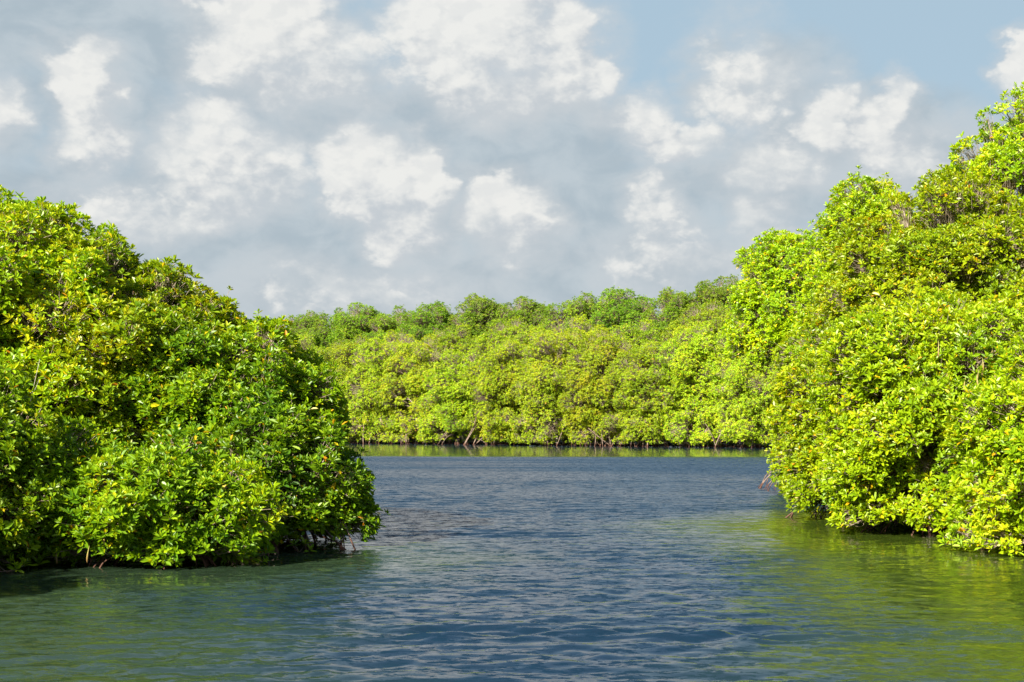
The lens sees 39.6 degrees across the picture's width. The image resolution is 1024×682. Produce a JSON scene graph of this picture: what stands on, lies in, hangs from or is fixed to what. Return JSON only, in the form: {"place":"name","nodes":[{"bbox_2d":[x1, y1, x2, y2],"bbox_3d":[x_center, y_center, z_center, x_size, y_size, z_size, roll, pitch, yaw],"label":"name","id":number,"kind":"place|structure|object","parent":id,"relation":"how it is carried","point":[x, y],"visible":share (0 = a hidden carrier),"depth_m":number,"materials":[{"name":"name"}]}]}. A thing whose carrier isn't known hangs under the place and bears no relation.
{"place":"outdoors","nodes":[
{"label":"outdoors","id":0,"kind":"place"},
{"bbox_2d":[0,443,1023,681],"bbox_3d":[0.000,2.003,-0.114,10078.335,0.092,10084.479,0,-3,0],"label":"water","id":1,"kind":"structure","parent":0,"point":[524,563],"depth_m":16.53,"materials":[{"name":"blue liquid"}]},
{"bbox_2d":[0,359,105,572],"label":"mangrove tree","id":2,"kind":"object","parent":1,"relation":"in","point":[37,452],"visible":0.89,"depth_m":19.17,"materials":[{"name":"green plant"}]},
{"bbox_2d":[0,184,172,510],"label":"mangrove tree","id":3,"kind":"object","parent":1,"relation":"in","point":[25,225],"visible":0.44,"depth_m":22.96,"materials":[{"name":"green plant"}]},
{"bbox_2d":[0,231,252,484],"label":"mangrove tree","id":4,"kind":"object","parent":1,"relation":"in","point":[165,299],"visible":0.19,"depth_m":23.19,"materials":[{"name":"green plant"}]},
{"bbox_2d":[31,425,299,568],"bbox_3d":[-4.972,2.439,20.172,3.518,2.527,3.003,2,-4,-26],"label":"mangrove tree","id":5,"kind":"object","parent":1,"relation":"in","point":[151,498],"visible":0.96,"depth_m":19.37,"materials":[{"name":"green plant"}]},
{"bbox_2d":[109,306,351,543],"bbox_3d":[-5.170,1.582,24.599,4.613,4.740,4.600,-2,-4,35],"label":"mangrove tree","id":6,"kind":"object","parent":1,"relation":"in","point":[274,366],"visible":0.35,"depth_m":23.24,"materials":[{"name":"green plant"}]},
{"bbox_2d":[194,393,390,555],"bbox_3d":[-3.693,2.341,22.831,3.238,3.026,3.440,3,-4,-41],"label":"mangrove tree","id":7,"kind":"object","parent":1,"relation":"in","point":[340,499],"visible":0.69,"depth_m":22.21,"materials":[{"name":"green plant"}]},
{"bbox_2d":[721,227,830,490],"bbox_3d":[8.515,0.733,41.929,4.854,8.401,4.660,0,-3,0],"label":"mangrove tree","id":8,"kind":"object","parent":1,"relation":"in","point":[774,263],"visible":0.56,"depth_m":41.19,"materials":[{"name":"green plant"}]},
{"bbox_2d":[763,300,815,493],"bbox_3d":[8.972,1.790,39.408,3.950,6.003,3.627,-2,-4,36],"label":"mangrove tree","id":9,"kind":"object","parent":1,"relation":"in","point":[776,450],"visible":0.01,"depth_m":39.39,"materials":[{"name":"green plant"}]},
{"bbox_2d":[770,316,937,523],"bbox_3d":[6.987,1.839,29.663,3.421,4.804,3.571,3,-4,-39],"label":"mangrove tree","id":10,"kind":"object","parent":1,"relation":"in","point":[799,488],"visible":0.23,"depth_m":29.07,"materials":[{"name":"green plant"}]},
{"bbox_2d":[785,165,929,365],"bbox_3d":[8.870,0.109,34.607,4.269,8.818,4.361,0,-3,0],"label":"mangrove tree","id":11,"kind":"object","parent":1,"relation":"in","point":[863,200],"visible":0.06,"depth_m":34.30,"materials":[{"name":"green plant"}]},
{"bbox_2d":[801,164,1023,514],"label":"mangrove tree","id":12,"kind":"object","parent":1,"relation":"in","point":[962,243],"visible":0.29,"depth_m":30.18,"materials":[{"name":"green plant"}]},
{"bbox_2d":[802,290,1023,539],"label":"mangrove tree","id":13,"kind":"object","parent":1,"relation":"in","point":[904,372],"visible":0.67,"depth_m":24.86,"materials":[{"name":"green plant"}]},
{"bbox_2d":[931,81,1023,446],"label":"mangrove tree","id":14,"kind":"object","parent":1,"relation":"in","point":[1001,155],"visible":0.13,"depth_m":32.96,"materials":[{"name":"green plant"}]},
{"bbox_2d":[936,330,1023,556],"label":"mangrove tree","id":15,"kind":"object","parent":1,"relation":"in","point":[991,422],"visible":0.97,"depth_m":21.53,"materials":[{"name":"green plant"}]},
{"bbox_2d":[348,435,772,446],"bbox_3d":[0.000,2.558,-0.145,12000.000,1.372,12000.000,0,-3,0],"label":"ground","id":16,"kind":"structure","parent":0,"point":[629,444],"depth_m":125.07,"materials":[{"name":"brown soil"}]},
{"bbox_2d":[284,310,330,353],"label":"tall mangrove tree","id":17,"kind":"object","parent":16,"relation":"on","point":[312,325],"visible":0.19,"depth_m":148.11,"materials":[{"name":"green plant"}]},
{"bbox_2d":[289,332,328,365],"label":"mangrove tree","id":18,"kind":"object","parent":16,"relation":"on","point":[305,346],"visible":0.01,"depth_m":136.58,"materials":[{"name":"green plant"}]},
{"bbox_2d":[294,336,324,351],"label":"mangrove tree","id":19,"kind":"object","parent":16,"relation":"on","point":[313,346],"depth_m":142.65,"materials":[{"name":"green plant"}]},
{"bbox_2d":[321,334,367,407],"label":"mangrove tree","id":20,"kind":"object","parent":16,"relation":"on","point":[340,353],"visible":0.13,"depth_m":137.58,"materials":[{"name":"green plant"}]},
{"bbox_2d":[329,363,372,441],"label":"mangrove tree","id":21,"kind":"object","parent":16,"relation":"on","point":[341,368],"visible":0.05,"depth_m":132.72,"materials":[{"name":"green plant"}]},
{"bbox_2d":[324,302,380,347],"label":"tall mangrove tree","id":22,"kind":"object","parent":16,"relation":"on","point":[347,325],"visible":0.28,"depth_m":146.64,"materials":[{"name":"green plant"}]},
{"bbox_2d":[339,334,418,443],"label":"mangrove tree","id":23,"kind":"object","parent":16,"relation":"on","point":[360,387],"visible":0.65,"depth_m":129.31,"materials":[{"name":"green plant"}]},
{"bbox_2d":[358,329,417,441],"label":"mangrove tree","id":24,"kind":"object","parent":16,"relation":"on","point":[404,338],"depth_m":136.02,"materials":[{"name":"green plant"}]},
{"bbox_2d":[364,305,412,440],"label":"tall mangrove tree","id":25,"kind":"object","parent":16,"relation":"on","point":[385,322],"visible":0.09,"depth_m":143.41,"materials":[{"name":"green plant"}]},
{"bbox_2d":[374,333,462,443],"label":"mangrove tree","id":26,"kind":"object","parent":16,"relation":"on","point":[409,361],"visible":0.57,"depth_m":127.56,"materials":[{"name":"green plant"}]},
{"bbox_2d":[395,300,453,343],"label":"tall mangrove tree","id":27,"kind":"object","parent":16,"relation":"on","point":[424,321],"visible":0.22,"depth_m":139.17,"materials":[{"name":"green plant"}]},
{"bbox_2d":[416,323,482,442],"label":"mangrove tree","id":28,"kind":"object","parent":16,"relation":"on","point":[462,341],"visible":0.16,"depth_m":130.61,"materials":[{"name":"green plant"}]},
{"bbox_2d":[415,348,506,444],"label":"mangrove tree","id":29,"kind":"object","parent":16,"relation":"on","point":[449,386],"visible":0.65,"depth_m":124.60,"materials":[{"name":"green plant"}]},
{"bbox_2d":[435,293,527,345],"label":"tall mangrove tree","id":30,"kind":"object","parent":16,"relation":"on","point":[478,315],"visible":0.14,"depth_m":135.18,"materials":[{"name":"green plant"}]},
{"bbox_2d":[459,336,549,444],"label":"mangrove tree","id":31,"kind":"object","parent":16,"relation":"on","point":[507,358],"visible":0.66,"depth_m":121.57,"materials":[{"name":"green plant"}]},
{"bbox_2d":[468,315,557,416],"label":"mangrove tree","id":32,"kind":"object","parent":16,"relation":"on","point":[522,333],"visible":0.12,"depth_m":127.67,"materials":[{"name":"green plant"}]},
{"bbox_2d":[495,295,551,328],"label":"tall mangrove tree","id":33,"kind":"object","parent":16,"relation":"on","point":[533,311],"visible":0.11,"depth_m":134.94,"materials":[{"name":"green plant"}]},
{"bbox_2d":[507,324,599,445],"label":"mangrove tree","id":34,"kind":"object","parent":16,"relation":"on","point":[538,372],"visible":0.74,"depth_m":118.75,"materials":[{"name":"green plant"}]},
{"bbox_2d":[350,410,771,447],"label":"root tangle","id":35,"kind":"object","parent":16,"relation":"on","point":[598,444],"visible":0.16,"depth_m":118.31,"materials":[{"name":"brown plant"}]},
{"bbox_2d":[361,414,771,444],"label":"undergrowth","id":36,"kind":"object","parent":16,"relation":"on","point":[729,443],"depth_m":124.85,"materials":[{"name":"green plant"}]},
{"bbox_2d":[534,312,615,443],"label":"mangrove tree","id":37,"kind":"object","parent":16,"relation":"on","point":[580,324],"visible":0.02,"depth_m":123.98,"materials":[{"name":"green plant"}]},
{"bbox_2d":[537,291,617,336],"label":"tall mangrove tree","id":38,"kind":"object","parent":16,"relation":"on","point":[574,308],"visible":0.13,"depth_m":131.06,"materials":[{"name":"green plant"}]},
{"bbox_2d":[555,327,647,445],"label":"mangrove tree","id":39,"kind":"object","parent":16,"relation":"on","point":[602,348],"visible":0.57,"depth_m":116.58,"materials":[{"name":"green plant"}]},
{"bbox_2d":[581,285,660,333],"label":"tall mangrove tree","id":40,"kind":"object","parent":16,"relation":"on","point":[620,310],"visible":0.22,"depth_m":129.64,"materials":[{"name":"green plant"}]},
{"bbox_2d":[603,317,667,410],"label":"mangrove tree","id":41,"kind":"object","parent":16,"relation":"on","point":[636,336],"visible":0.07,"depth_m":121.67,"materials":[{"name":"green plant"}]},
{"bbox_2d":[597,339,709,446],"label":"mangrove tree","id":42,"kind":"object","parent":16,"relation":"on","point":[633,408],"visible":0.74,"depth_m":113.42,"materials":[{"name":"green plant"}]},
{"bbox_2d":[632,286,699,435],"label":"tall mangrove tree","id":43,"kind":"object","parent":16,"relation":"on","point":[672,305],"visible":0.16,"depth_m":126.14,"materials":[{"name":"green plant"}]},
{"bbox_2d":[646,318,751,446],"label":"mangrove tree","id":44,"kind":"object","parent":16,"relation":"on","point":[699,350],"visible":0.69,"depth_m":111.72,"materials":[{"name":"green plant"}]},
{"bbox_2d":[659,298,739,444],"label":"mangrove tree","id":45,"kind":"object","parent":16,"relation":"on","point":[716,316],"visible":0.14,"depth_m":117.23,"materials":[{"name":"green plant"}]},
{"bbox_2d":[683,274,742,311],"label":"tall mangrove tree","id":46,"kind":"object","parent":16,"relation":"on","point":[705,292],"visible":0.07,"depth_m":124.98,"materials":[{"name":"green plant"}]},
{"bbox_2d":[704,325,780,447],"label":"mangrove tree","id":47,"kind":"object","parent":16,"relation":"on","point":[747,377],"visible":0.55,"depth_m":108.52,"materials":[{"name":"green plant"}]},
{"bbox_2d":[765,369,780,404],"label":"mangrove tree","id":48,"kind":"object","parent":16,"relation":"on","point":[771,375],"depth_m":107.30,"materials":[{"name":"green plant"}]},
{"bbox_2d":[758,295,794,403],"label":"mangrove tree","id":49,"kind":"object","parent":16,"relation":"on","point":[774,369],"depth_m":111.97,"materials":[{"name":"green plant"}]}
]}

